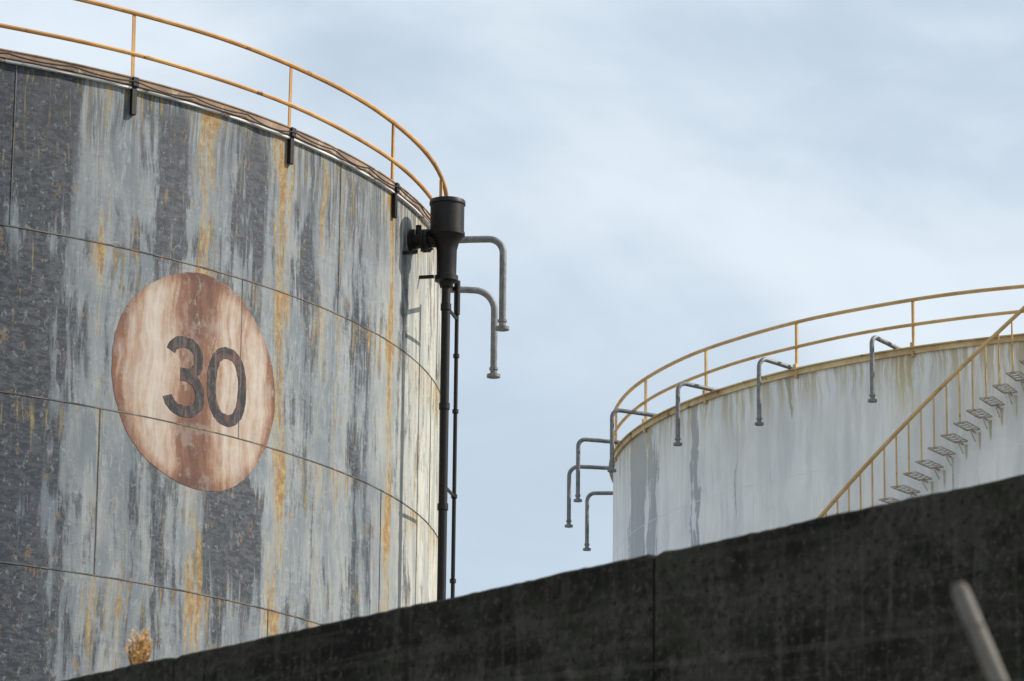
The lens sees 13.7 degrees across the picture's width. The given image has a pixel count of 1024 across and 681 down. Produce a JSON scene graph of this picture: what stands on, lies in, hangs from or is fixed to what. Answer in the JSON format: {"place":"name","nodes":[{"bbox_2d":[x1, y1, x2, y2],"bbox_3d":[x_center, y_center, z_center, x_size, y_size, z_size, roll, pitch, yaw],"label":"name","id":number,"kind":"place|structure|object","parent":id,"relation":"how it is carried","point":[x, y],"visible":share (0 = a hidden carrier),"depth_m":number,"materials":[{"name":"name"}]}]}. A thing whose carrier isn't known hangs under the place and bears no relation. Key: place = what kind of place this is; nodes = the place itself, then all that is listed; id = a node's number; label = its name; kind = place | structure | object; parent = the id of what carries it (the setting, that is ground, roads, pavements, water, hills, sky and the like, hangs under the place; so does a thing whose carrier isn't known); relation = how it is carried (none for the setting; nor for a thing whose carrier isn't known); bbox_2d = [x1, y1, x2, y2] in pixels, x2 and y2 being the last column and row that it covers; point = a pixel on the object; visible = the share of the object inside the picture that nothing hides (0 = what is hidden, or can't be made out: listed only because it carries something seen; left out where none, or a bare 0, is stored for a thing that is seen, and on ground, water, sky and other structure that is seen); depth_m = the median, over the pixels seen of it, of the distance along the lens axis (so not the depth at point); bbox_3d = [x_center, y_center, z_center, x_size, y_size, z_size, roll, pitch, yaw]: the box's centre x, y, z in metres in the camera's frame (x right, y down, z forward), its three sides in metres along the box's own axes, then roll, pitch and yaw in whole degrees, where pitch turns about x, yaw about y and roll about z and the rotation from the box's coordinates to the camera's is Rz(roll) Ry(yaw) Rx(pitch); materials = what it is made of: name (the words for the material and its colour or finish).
{"place":"outdoors","nodes":[
{"label":"outdoors","id":0,"kind":"place"},
{"bbox_2d":[0,0,1023,598],"label":"sky","id":1,"kind":"structure","parent":0,"point":[660,182],"materials":[{"name":"blue"}]},
{"label":"ground","id":2,"kind":"structure","parent":0,"visible":0},
{"bbox_2d":[0,48,441,680],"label":"storage tank","id":3,"kind":"object","parent":2,"relation":"on","point":[220,342],"visible":0.9,"depth_m":61.42,"materials":[{"name":"grey metal"}]},
{"bbox_2d":[0,0,448,218],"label":"guard railing","id":4,"kind":"object","parent":3,"relation":"on","point":[290,105],"visible":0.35,"depth_m":63.62,"materials":[{"name":"yellow metal"}]},
{"bbox_2d":[402,196,465,599],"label":"overflow drain pipe","id":5,"kind":"object","parent":3,"relation":"attached to","point":[444,235],"visible":1,"depth_m":66.74,"materials":[{"name":"black metal"}]},
{"bbox_2d":[63,474,1023,680],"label":"concrete wall","id":6,"kind":"structure","parent":2,"relation":"on","point":[895,568],"depth_m":21.68,"materials":[{"name":"black concrete"}]},
{"bbox_2d":[125,627,154,664],"bbox_3d":[-2.255,1.868,25.728,0.195,0.261,0.252,1,-15,0],"label":"dry weed","id":7,"kind":"object","parent":6,"relation":"on","point":[137,655],"visible":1,"depth_m":25.73,"materials":[{"name":"brown plant"}]},
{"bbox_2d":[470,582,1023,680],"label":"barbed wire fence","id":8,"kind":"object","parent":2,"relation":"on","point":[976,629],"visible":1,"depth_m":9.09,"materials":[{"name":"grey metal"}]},
{"bbox_2d":[609,333,1023,561],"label":"storage tank","id":9,"kind":"object","parent":2,"relation":"on","point":[806,451],"visible":0.41,"depth_m":95.69,"materials":[{"name":"grey metal"}]},
{"bbox_2d":[614,284,1023,461],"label":"guard railing","id":10,"kind":"object","parent":9,"relation":"on","point":[913,324],"visible":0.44,"depth_m":96.36,"materials":[{"name":"yellow metal"}]},
{"bbox_2d":[817,306,1023,517],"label":"tank staircase","id":11,"kind":"structure","parent":9,"relation":"attached to","point":[920,408],"depth_m":92.84,"materials":[{"name":"yellow metal"}]}
]}

